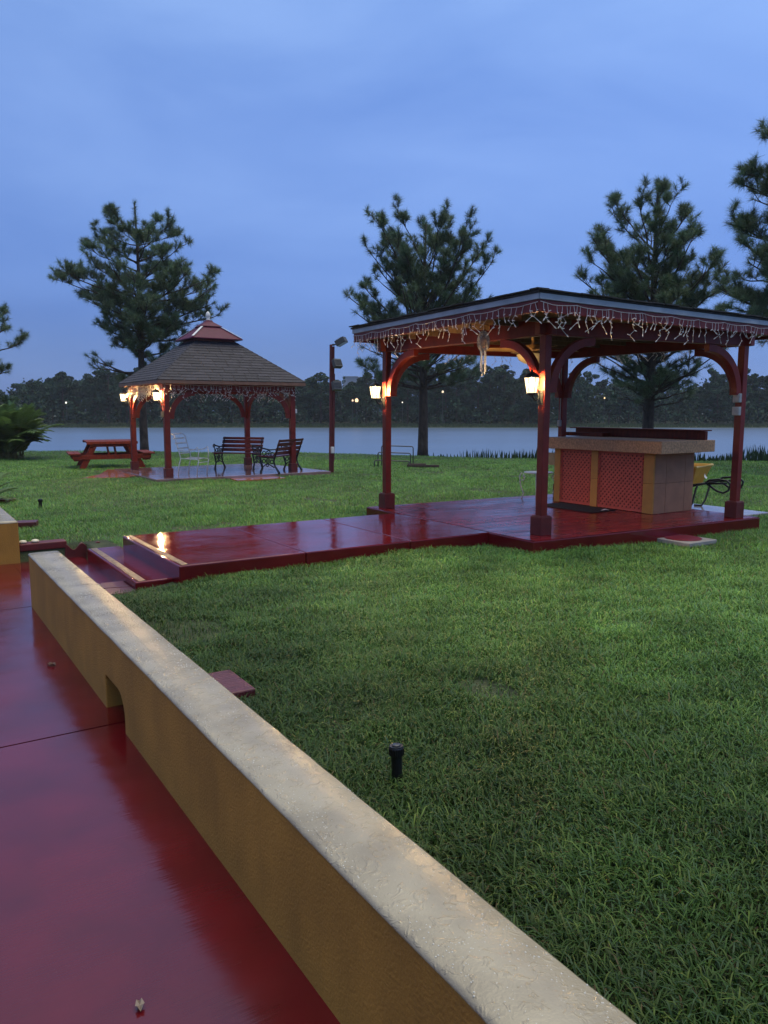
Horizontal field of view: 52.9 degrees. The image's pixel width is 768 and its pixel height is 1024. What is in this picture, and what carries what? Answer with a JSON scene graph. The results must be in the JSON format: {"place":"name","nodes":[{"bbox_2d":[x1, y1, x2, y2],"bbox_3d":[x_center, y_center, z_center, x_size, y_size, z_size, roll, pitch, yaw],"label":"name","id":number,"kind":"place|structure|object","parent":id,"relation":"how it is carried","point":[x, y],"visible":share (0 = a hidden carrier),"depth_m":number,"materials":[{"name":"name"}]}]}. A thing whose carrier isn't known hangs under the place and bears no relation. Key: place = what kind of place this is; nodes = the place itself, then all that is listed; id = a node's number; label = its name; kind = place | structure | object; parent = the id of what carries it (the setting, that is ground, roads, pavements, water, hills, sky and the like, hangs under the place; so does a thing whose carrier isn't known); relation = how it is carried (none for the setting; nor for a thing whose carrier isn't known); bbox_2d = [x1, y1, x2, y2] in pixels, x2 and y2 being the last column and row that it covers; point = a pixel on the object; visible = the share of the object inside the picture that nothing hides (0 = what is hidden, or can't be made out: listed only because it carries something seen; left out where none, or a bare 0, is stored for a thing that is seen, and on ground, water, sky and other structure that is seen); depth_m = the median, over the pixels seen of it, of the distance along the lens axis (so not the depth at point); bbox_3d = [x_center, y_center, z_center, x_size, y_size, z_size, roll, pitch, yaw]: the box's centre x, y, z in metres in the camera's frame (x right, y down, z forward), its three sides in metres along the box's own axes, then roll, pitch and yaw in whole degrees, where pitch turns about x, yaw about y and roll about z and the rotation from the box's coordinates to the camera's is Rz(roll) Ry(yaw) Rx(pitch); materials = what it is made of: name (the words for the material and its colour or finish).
{"place":"outdoors","nodes":[
{"label":"outdoors","id":0,"kind":"place"},
{"bbox_2d":[0,557,340,1023],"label":"patio","id":1,"kind":"structure","parent":0,"point":[121,891],"depth_m":2.78,"materials":[{"name":"red concrete"}]},
{"bbox_2d":[0,507,19,564],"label":"wall","id":2,"kind":"structure","parent":1,"relation":"on","point":[9,545],"depth_m":8.61,"materials":[{"name":"paint"}]},
{"bbox_2d":[28,551,634,1023],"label":"wall","id":3,"kind":"structure","parent":1,"relation":"on","point":[356,949],"depth_m":2.34,"materials":[{"name":"paint"}]},
{"bbox_2d":[31,554,635,1023],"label":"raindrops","id":4,"kind":"object","parent":3,"relation":"on","point":[325,812],"visible":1,"depth_m":2.35,"materials":[{"name":"clear liquid"}]},
{"bbox_2d":[123,513,488,583],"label":"path","id":5,"kind":"structure","parent":0,"point":[181,556],"depth_m":8.33,"materials":[{"name":"red concrete"}]},
{"bbox_2d":[0,412,767,1023],"bbox_3d":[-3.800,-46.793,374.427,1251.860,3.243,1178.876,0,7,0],"label":"ground","id":6,"kind":"structure","parent":0,"point":[72,544],"depth_m":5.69,"materials":[{"name":"green plant"}]},
{"bbox_2d":[0,472,21,500],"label":"sago plant","id":7,"kind":"object","parent":6,"relation":"on","point":[7,498],"visible":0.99,"depth_m":13.57,"materials":[{"name":"green plant"}]},
{"bbox_2d":[0,303,29,404],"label":"pine tree","id":8,"kind":"object","parent":6,"relation":"on","point":[4,326],"visible":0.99,"depth_m":30.01,"materials":[{"name":"green plant"}]},
{"bbox_2d":[17,520,38,528],"bbox_3d":[-4.800,0.198,10.364,0.270,0.150,0.240,-2,8,-17],"label":"paving brick","id":9,"kind":"object","parent":6,"relation":"on","point":[27,523],"visible":0.39,"depth_m":10.27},
{"bbox_2d":[18,383,43,412],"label":"shore tree","id":10,"kind":"object","parent":6,"relation":"on","point":[23,392],"visible":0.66,"depth_m":129.58,"materials":[{"name":"green plant"}]},
{"bbox_2d":[18,380,44,412],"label":"shore tree","id":11,"kind":"object","parent":6,"relation":"on","point":[33,382],"visible":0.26,"depth_m":131.72,"materials":[{"name":"green plant"}]},
{"bbox_2d":[0,400,63,458],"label":"palm clump","id":12,"kind":"object","parent":6,"relation":"on","point":[20,432],"visible":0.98,"depth_m":26.71,"materials":[{"name":"green plant"}]},
{"bbox_2d":[19,539,66,551],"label":"brick curb","id":13,"kind":"structure","parent":6,"relation":"on","point":[46,544],"depth_m":8.86,"materials":[{"name":"red brick"}]},
{"bbox_2d":[40,377,60,423],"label":"shore tree","id":14,"kind":"object","parent":6,"relation":"on","point":[46,383],"visible":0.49,"depth_m":131.29,"materials":[{"name":"green plant"}]},
{"bbox_2d":[49,371,74,423],"bbox_3d":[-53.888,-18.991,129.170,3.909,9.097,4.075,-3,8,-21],"label":"shore tree","id":15,"kind":"object","parent":6,"relation":"on","point":[60,377],"visible":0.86,"depth_m":129.01,"materials":[{"name":"green plant"}]},
{"bbox_2d":[63,383,87,422],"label":"shore tree","id":16,"kind":"object","parent":6,"relation":"on","point":[76,400],"visible":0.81,"depth_m":130.53,"materials":[{"name":"green plant"}]},
{"bbox_2d":[65,541,100,559],"bbox_3d":[-3.528,0.487,9.116,0.480,0.260,0.045,-5,9,-32],"label":"scalloped edging","id":17,"kind":"object","parent":6,"relation":"on","point":[80,550],"visible":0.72,"depth_m":9.05,"materials":[{"name":"red paint"}]},
{"bbox_2d":[79,373,99,423],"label":"shore tree","id":18,"kind":"object","parent":6,"relation":"on","point":[85,388],"visible":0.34,"depth_m":131.08,"materials":[{"name":"green plant"}]},
{"bbox_2d":[84,383,105,423],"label":"shore tree","id":19,"kind":"object","parent":6,"relation":"on","point":[93,391],"visible":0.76,"depth_m":127.33,"materials":[{"name":"green plant"}]},
{"bbox_2d":[97,385,112,422],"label":"shore tree","id":20,"kind":"object","parent":6,"relation":"on","point":[101,393],"visible":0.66,"depth_m":128.15,"materials":[{"name":"green plant"}]},
{"bbox_2d":[91,368,121,423],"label":"shore tree","id":21,"kind":"object","parent":6,"relation":"on","point":[115,388],"visible":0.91,"depth_m":126.54,"materials":[{"name":"green plant"}]},
{"bbox_2d":[66,439,154,468],"bbox_3d":[-8.150,-1.714,22.972,2.360,0.834,1.650,-3,8,-25],"label":"picnic table","id":22,"kind":"object","parent":6,"relation":"on","point":[86,456],"visible":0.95,"depth_m":22.38,"materials":[{"name":"red wood"}]},
{"bbox_2d":[99,581,134,594],"bbox_3d":[-2.589,0.769,7.071,0.520,0.135,0.555,-5,9,-32],"label":"flagstone","id":23,"kind":"object","parent":6,"relation":"on","point":[112,587],"visible":0.2,"depth_m":7.12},
{"bbox_2d":[115,377,128,423],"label":"shore tree","id":24,"kind":"object","parent":6,"relation":"on","point":[117,396],"visible":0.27,"depth_m":127.35,"materials":[{"name":"green plant"}]},
{"bbox_2d":[87,546,171,589],"bbox_3d":[-2.653,0.637,7.997,0.380,0.254,2.040,-5,9,-32],"label":"step","id":25,"kind":"object","parent":6,"relation":"on","point":[115,563],"visible":0.55,"depth_m":7.77,"materials":[{"name":"red concrete"}]},
{"bbox_2d":[45,199,229,449],"bbox_3d":[-9.891,-7.410,31.498,7.096,10.399,5.836,3,8,19],"label":"pine tree","id":26,"kind":"object","parent":6,"relation":"on","point":[137,312],"visible":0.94,"depth_m":30.48,"materials":[{"name":"green plant"}]},
{"bbox_2d":[153,393,186,422],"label":"shore tree","id":27,"kind":"object","parent":6,"relation":"on","point":[175,397],"visible":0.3,"depth_m":128.76,"materials":[{"name":"green plant"}]},
{"bbox_2d":[169,394,196,422],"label":"shore tree","id":28,"kind":"object","parent":6,"relation":"on","point":[179,412],"visible":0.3,"depth_m":130.09,"materials":[{"name":"green plant"}]},
{"bbox_2d":[83,469,284,481],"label":"gazebo path","id":29,"kind":"structure","parent":6,"relation":"on","point":[109,473],"depth_m":18.62,"materials":[{"name":"red concrete"}]},
{"bbox_2d":[179,394,204,421],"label":"shore tree","id":30,"kind":"object","parent":6,"relation":"on","point":[189,410],"visible":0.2,"depth_m":130.61,"materials":[{"name":"green plant"}]},
{"bbox_2d":[191,394,211,421],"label":"shore tree","id":31,"kind":"object","parent":6,"relation":"on","point":[209,399],"visible":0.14,"depth_m":130.11,"materials":[{"name":"green plant"}]},
{"bbox_2d":[114,463,330,481],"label":"gazebo floor","id":32,"kind":"structure","parent":6,"relation":"on","point":[228,472],"depth_m":19.68,"materials":[{"name":"grey concrete"}]},
{"bbox_2d":[171,433,208,474],"bbox_3d":[-4.778,-1.431,18.932,0.806,1.012,0.544,2,8,14],"label":"patio chair","id":33,"kind":"object","parent":32,"relation":"on","point":[192,458],"visible":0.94,"depth_m":18.91,"materials":[{"name":"white metal"}]},
{"bbox_2d":[118,311,305,477],"bbox_3d":[-4.488,-3.098,19.926,3.755,4.055,3.486,-5,9,-32],"label":"gazebo","id":34,"kind":"object","parent":32,"relation":"on","point":[208,353],"visible":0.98,"depth_m":19.07,"materials":[{"name":"red paint"}]},
{"bbox_2d":[126,384,161,401],"bbox_3d":[-5.950,-2.914,19.044,0.152,0.413,3.211,-5,9,-32],"label":"icicle light string","id":35,"kind":"object","parent":34,"relation":"attached to","point":[140,389],"visible":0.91,"depth_m":19.14,"materials":[{"name":"white plastic"}]},
{"bbox_2d":[152,388,163,406],"bbox_3d":[-5.216,-2.635,17.752,0.261,0.426,0.192,-5,9,-32],"label":"wall lantern","id":36,"kind":"object","parent":34,"relation":"attached to","point":[155,393],"depth_m":17.69,"materials":[{"name":"white glass"}]},
{"bbox_2d":[162,384,295,401],"bbox_3d":[-3.641,-2.861,18.617,3.426,0.407,0.130,-5,9,-32],"label":"icicle light string","id":37,"kind":"object","parent":34,"relation":"attached to","point":[181,391],"visible":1,"depth_m":18.52,"materials":[{"name":"white plastic"}]},
{"bbox_2d":[212,437,263,469],"bbox_3d":[-3.920,-1.578,20.755,1.240,0.869,0.669,2,8,17],"label":"park bench","id":38,"kind":"object","parent":32,"relation":"on","point":[254,444],"visible":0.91,"depth_m":20.88,"materials":[{"name":"brown wood"}]},
{"bbox_2d":[257,438,303,473],"bbox_3d":[-2.628,-1.438,19.687,0.669,0.869,1.240,3,8,23],"label":"park bench","id":39,"kind":"object","parent":32,"relation":"on","point":[283,452],"visible":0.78,"depth_m":19.27,"materials":[{"name":"brown wood"}]},
{"bbox_2d":[213,394,243,423],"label":"shore tree","id":40,"kind":"object","parent":6,"relation":"on","point":[222,409],"visible":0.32,"depth_m":128.50,"materials":[{"name":"green plant"}]},
{"bbox_2d":[208,670,254,699],"bbox_3d":[-0.958,1.004,4.302,0.360,0.090,0.380,-5,9,-32],"label":"paving brick","id":41,"kind":"object","parent":6,"relation":"on","point":[233,683],"visible":0.35,"depth_m":4.31,"materials":[{"name":"red brick"}]},
{"bbox_2d":[251,394,277,422],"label":"shore tree","id":42,"kind":"object","parent":6,"relation":"on","point":[259,406],"visible":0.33,"depth_m":131.39,"materials":[{"name":"green plant"}]},
{"bbox_2d":[295,383,323,422],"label":"shore tree","id":43,"kind":"object","parent":6,"relation":"on","point":[298,403],"visible":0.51,"depth_m":128.96,"materials":[{"name":"green plant"}]},
{"bbox_2d":[305,382,323,422],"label":"shore tree","id":44,"kind":"object","parent":6,"relation":"on","point":[314,385],"visible":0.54,"depth_m":128.25,"materials":[{"name":"green plant"}]},
{"bbox_2d":[301,375,338,422],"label":"shore tree","id":45,"kind":"object","parent":6,"relation":"on","point":[311,391],"visible":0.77,"depth_m":126.89,"materials":[{"name":"green plant"}]},
{"bbox_2d":[329,344,334,472],"bbox_3d":[-1.370,-2.680,20.335,0.132,3.400,0.090,-2,8,-20],"label":"light pole","id":46,"kind":"object","parent":6,"relation":"on","point":[331,411],"visible":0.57,"depth_m":20.30,"materials":[{"name":"metal"}]},
{"bbox_2d":[331,381,341,390],"bbox_3d":[-1.244,-3.281,20.093,0.240,0.262,0.253,-4,8,-27],"label":"floodlight","id":47,"kind":"object","parent":46,"relation":"attached to","point":[336,385],"visible":1,"depth_m":20.01,"materials":[{"name":"grey metal"}]},
{"bbox_2d":[331,358,342,368],"bbox_3d":[-1.231,-3.845,20.003,0.230,0.253,0.271,-6,10,-38],"label":"floodlight","id":48,"kind":"object","parent":46,"relation":"attached to","point":[336,363],"visible":1,"depth_m":19.92,"materials":[{"name":"grey metal"}]},
{"bbox_2d":[332,336,347,346],"bbox_3d":[-1.155,-4.424,20.053,0.390,0.251,0.270,2,8,14],"label":"floodlight","id":49,"kind":"object","parent":46,"relation":"attached to","point":[341,341],"visible":1,"depth_m":19.93,"materials":[{"name":"grey metal"}]},
{"bbox_2d":[335,391,353,422],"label":"shore tree","id":50,"kind":"object","parent":6,"relation":"on","point":[340,418],"visible":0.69,"depth_m":127.55,"materials":[{"name":"green plant"}]},
{"bbox_2d":[343,376,362,412],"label":"building","id":51,"kind":"structure","parent":6,"relation":"on","point":[348,379],"depth_m":295.90,"materials":[{"name":"grey"}]},
{"bbox_2d":[343,381,368,420],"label":"shore tree","id":52,"kind":"object","parent":6,"relation":"on","point":[351,390],"visible":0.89,"depth_m":128.29,"materials":[{"name":"green plant"}]},
{"bbox_2d":[355,372,372,422],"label":"shore tree","id":53,"kind":"object","parent":6,"relation":"on","point":[362,379],"visible":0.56,"depth_m":129.70,"materials":[{"name":"green plant"}]},
{"bbox_2d":[0,376,767,424],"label":"undergrowth","id":54,"kind":"object","parent":6,"relation":"on","point":[360,416],"visible":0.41,"depth_m":129.28,"materials":[{"name":"green plant"}]},
{"bbox_2d":[374,445,413,466],"bbox_3d":[0.301,-1.631,23.175,1.234,0.737,0.563,0,7,-3],"label":"pipe rack","id":55,"kind":"object","parent":6,"relation":"on","point":[377,460],"visible":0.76,"depth_m":23.18,"materials":[{"name":"grey metal"}]},
{"bbox_2d":[388,742,403,782],"bbox_3d":[0.055,1.086,3.270,0.066,0.215,0.066,-2,6,0],"label":"sprinkler head","id":56,"kind":"object","parent":6,"relation":"on","point":[396,751],"visible":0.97,"depth_m":3.25},
{"bbox_2d":[41,422,767,427],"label":"shore grass","id":57,"kind":"structure","parent":6,"relation":"on","point":[152,425],"depth_m":124.56,"materials":[{"name":"green plant"}]},
{"bbox_2d":[397,371,418,423],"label":"shore tree","id":58,"kind":"object","parent":6,"relation":"on","point":[414,401],"visible":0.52,"depth_m":126.92,"materials":[{"name":"green plant"}]},
{"bbox_2d":[404,372,437,417],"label":"shore tree","id":59,"kind":"object","parent":6,"relation":"on","point":[432,408],"visible":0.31,"depth_m":127.41,"materials":[{"name":"green plant"}]},
{"bbox_2d":[342,191,502,455],"bbox_3d":[1.350,-6.843,29.243,6.188,9.868,5.231,0,7,0],"label":"pine tree","id":60,"kind":"object","parent":6,"relation":"on","point":[406,267],"visible":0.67,"depth_m":28.53,"materials":[{"name":"green plant"}]},
{"bbox_2d":[407,463,438,466],"bbox_3d":[1.167,-1.389,22.980,0.952,0.100,0.271,1,8,7],"label":"timber plank","id":61,"kind":"object","parent":6,"relation":"on","point":[417,465],"visible":0.92,"depth_m":22.88,"materials":[{"name":"brown wood"}]},
{"bbox_2d":[427,363,454,420],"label":"shore tree","id":62,"kind":"object","parent":6,"relation":"on","point":[431,371],"visible":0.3,"depth_m":129.65,"materials":[{"name":"green plant"}]},
{"bbox_2d":[433,381,458,421],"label":"shore tree","id":63,"kind":"object","parent":6,"relation":"on","point":[439,394],"visible":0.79,"depth_m":129.06,"materials":[{"name":"green plant"}]},
{"bbox_2d":[445,379,469,421],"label":"shore tree","id":64,"kind":"object","parent":6,"relation":"on","point":[463,394],"visible":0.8,"depth_m":128.54,"materials":[{"name":"green plant"}]},
{"bbox_2d":[461,375,494,422],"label":"shore tree","id":65,"kind":"object","parent":6,"relation":"on","point":[489,405],"visible":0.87,"depth_m":129.45,"materials":[{"name":"green plant"}]},
{"bbox_2d":[477,364,497,413],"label":"shore tree","id":66,"kind":"object","parent":6,"relation":"on","point":[490,372],"visible":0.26,"depth_m":141.41,"materials":[{"name":"green plant"}]},
{"bbox_2d":[478,374,497,415],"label":"shore tree","id":67,"kind":"object","parent":6,"relation":"on","point":[493,390],"visible":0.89,"depth_m":129.62,"materials":[{"name":"green plant"}]},
{"bbox_2d":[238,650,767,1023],"bbox_3d":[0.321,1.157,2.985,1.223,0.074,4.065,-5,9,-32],"label":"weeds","id":68,"kind":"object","parent":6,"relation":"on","point":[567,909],"visible":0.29,"depth_m":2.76,"materials":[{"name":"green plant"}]},
{"bbox_2d":[490,364,515,412],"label":"shore tree","id":69,"kind":"object","parent":6,"relation":"on","point":[508,374],"visible":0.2,"depth_m":138.95,"materials":[{"name":"green plant"}]},
{"bbox_2d":[493,368,519,422],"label":"shore tree","id":70,"kind":"object","parent":6,"relation":"on","point":[501,377],"visible":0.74,"depth_m":128.92,"materials":[{"name":"green plant"}]},
{"bbox_2d":[509,368,531,423],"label":"shore tree","id":71,"kind":"object","parent":6,"relation":"on","point":[516,383],"visible":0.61,"depth_m":128.13,"materials":[{"name":"green plant"}]},
{"bbox_2d":[531,393,556,408],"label":"shore tree","id":72,"kind":"object","parent":6,"relation":"on","point":[553,400],"visible":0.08,"depth_m":126.60,"materials":[{"name":"green plant"}]},
{"bbox_2d":[580,384,601,421],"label":"shore tree","id":73,"kind":"object","parent":6,"relation":"on","point":[596,391],"visible":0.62,"depth_m":131.81,"materials":[{"name":"green plant"}]},
{"bbox_2d":[580,371,604,416],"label":"shore tree","id":74,"kind":"object","parent":6,"relation":"on","point":[588,376],"visible":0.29,"depth_m":141.32,"materials":[{"name":"green plant"}]},
{"bbox_2d":[433,444,767,461],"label":"reeds","id":75,"kind":"object","parent":6,"relation":"on","point":[760,455],"visible":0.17,"depth_m":26.36,"materials":[{"name":"green plant"}]},
{"bbox_2d":[592,379,609,415],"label":"shore tree","id":76,"kind":"object","parent":6,"relation":"on","point":[602,386],"visible":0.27,"depth_m":139.43,"materials":[{"name":"green plant"}]},
{"bbox_2d":[571,172,733,428],"bbox_3d":[8.938,-6.259,25.382,5.553,9.709,5.122,0,7,0],"label":"pine tree","id":77,"kind":"object","parent":6,"relation":"on","point":[663,283],"visible":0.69,"depth_m":24.71,"materials":[{"name":"green plant"}]},
{"bbox_2d":[657,378,678,423],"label":"shore tree","id":78,"kind":"object","parent":6,"relation":"on","point":[668,401],"visible":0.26,"depth_m":128.71,"materials":[{"name":"green plant"}]},
{"bbox_2d":[657,535,716,547],"bbox_3d":[3.595,0.334,9.279,0.520,0.061,0.560,-5,9,-32],"label":"inspection lid","id":79,"kind":"object","parent":6,"relation":"on","point":[688,540],"visible":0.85,"depth_m":9.12,"materials":[{"name":"concrete"}]},
{"bbox_2d":[692,386,709,423],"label":"shore tree","id":80,"kind":"object","parent":6,"relation":"on","point":[700,392],"visible":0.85,"depth_m":128.60,"materials":[{"name":"green plant"}]},
{"bbox_2d":[697,367,728,422],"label":"shore tree","id":81,"kind":"object","parent":6,"relation":"on","point":[714,374],"visible":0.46,"depth_m":130.55,"materials":[{"name":"green plant"}]},
{"bbox_2d":[709,116,767,347],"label":"pine tree","id":82,"kind":"object","parent":6,"relation":"on","point":[748,225],"visible":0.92,"depth_m":19.99,"materials":[{"name":"green plant"}]},
{"bbox_2d":[725,381,751,423],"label":"shore tree","id":83,"kind":"object","parent":6,"relation":"on","point":[749,388],"visible":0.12,"depth_m":127.53,"materials":[{"name":"green plant"}]},
{"bbox_2d":[745,375,760,420],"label":"shore tree","id":84,"kind":"object","parent":6,"relation":"on","point":[753,381],"visible":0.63,"depth_m":130.68,"materials":[{"name":"green plant"}]},
{"bbox_2d":[758,376,767,406],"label":"shore tree","id":85,"kind":"object","parent":6,"relation":"on","point":[762,394],"visible":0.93,"depth_m":129.55,"materials":[{"name":"green plant"}]},
{"bbox_2d":[0,0,767,411],"label":"sky","id":86,"kind":"structure","parent":0,"point":[268,128],"materials":[{"name":"blue"}]},
{"bbox_2d":[25,428,767,460],"bbox_3d":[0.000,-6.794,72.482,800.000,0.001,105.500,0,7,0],"label":"lake water","id":87,"kind":"structure","parent":0,"point":[444,441],"depth_m":72.91,"materials":[{"name":"blue liquid"}]},
{"bbox_2d":[366,494,759,552],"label":"pavilion floor","id":88,"kind":"structure","parent":0,"point":[504,522],"depth_m":9.85,"materials":[{"name":"glossy red painted concrete"}]},
{"bbox_2d":[519,448,554,497],"bbox_3d":[2.487,-0.617,12.339,0.514,0.811,0.470,-6,10,-41],"label":"garden chair","id":89,"kind":"object","parent":88,"relation":"on","point":[551,460],"visible":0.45,"depth_m":12.37,"materials":[{"name":"white metal"}]},
{"bbox_2d":[349,287,767,535],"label":"pavilion","id":90,"kind":"structure","parent":88,"relation":"on","point":[596,343],"depth_m":9.25,"materials":[{"name":"red paint"}]},
{"bbox_2d":[369,380,384,406],"bbox_3d":[-0.099,-1.666,10.887,0.233,0.380,0.172,-5,9,-32],"label":"wall lantern","id":91,"kind":"object","parent":90,"relation":"attached to","point":[375,388],"depth_m":10.84,"materials":[{"name":"white glass"}]},
{"bbox_2d":[354,301,541,355],"bbox_3d":[0.528,-2.113,9.220,0.107,0.325,3.980,-4,9,-29],"label":"icicle light string","id":92,"kind":"object","parent":90,"relation":"attached to","point":[531,315],"visible":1,"depth_m":8.85,"materials":[{"name":"white plastic"}]},
{"bbox_2d":[477,321,489,375],"bbox_3d":[1.096,-1.815,8.521,0.143,0.620,0.035,-1,8,-7],"label":"wind chime","id":93,"kind":"object","parent":90,"relation":"hanging from","point":[483,341],"visible":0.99,"depth_m":8.51,"materials":[{"name":"white metal"}]},
{"bbox_2d":[487,337,577,363],"bbox_3d":[1.900,-2.022,9.871,0.940,0.560,0.940,5,9,33],"label":"support brace","id":94,"kind":"object","parent":90,"relation":"hanging from","point":[534,348],"visible":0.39,"depth_m":9.79,"materials":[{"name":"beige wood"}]},
{"bbox_2d":[524,370,543,404],"bbox_3d":[1.641,-1.369,8.465,0.233,0.380,0.172,-5,9,-32],"label":"wall lantern","id":95,"kind":"object","parent":90,"relation":"attached to","point":[531,379],"depth_m":8.41,"materials":[{"name":"white glass"}]},
{"bbox_2d":[541,301,765,349],"bbox_3d":[3.454,-2.063,8.865,4.732,0.333,0.118,-5,9,-34],"label":"icicle light string","id":96,"kind":"object","parent":90,"relation":"attached to","point":[575,313],"visible":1,"depth_m":8.39,"materials":[{"name":"white plastic"}]},
{"bbox_2d":[580,340,766,367],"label":"icicle light string","id":97,"kind":"object","parent":90,"relation":"attached to","point":[617,356],"visible":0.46,"depth_m":12.41,"materials":[{"name":"white plastic"}]},
{"bbox_2d":[547,502,615,512],"bbox_3d":[2.766,-0.067,11.170,0.500,0.012,1.060,-5,9,-32],"label":"rubber mat","id":98,"kind":"object","parent":88,"relation":"on","point":[576,507],"visible":0.8,"depth_m":11.11,"materials":[{"name":"rubber"}]},
{"bbox_2d":[549,427,714,513],"bbox_3d":[3.432,-0.674,11.520,1.180,1.132,2.580,-5,9,-32],"label":"bar counter","id":99,"kind":"object","parent":88,"relation":"on","point":[647,470],"visible":0.99,"depth_m":10.87,"materials":[{"name":"stone"}]},
{"bbox_2d":[692,504,767,516],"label":"concrete paving","id":100,"kind":"structure","parent":0,"point":[721,509],"depth_m":11.77,"materials":[{"name":"grey concrete"}]},
{"bbox_2d":[692,463,743,505],"bbox_3d":[4.715,-0.420,12.203,1.677,0.682,0.760,7,10,41],"label":"wheelbarrow","id":101,"kind":"object","parent":100,"relation":"on","point":[701,471],"visible":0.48,"depth_m":11.89,"materials":[{"name":"yellow plastic"}]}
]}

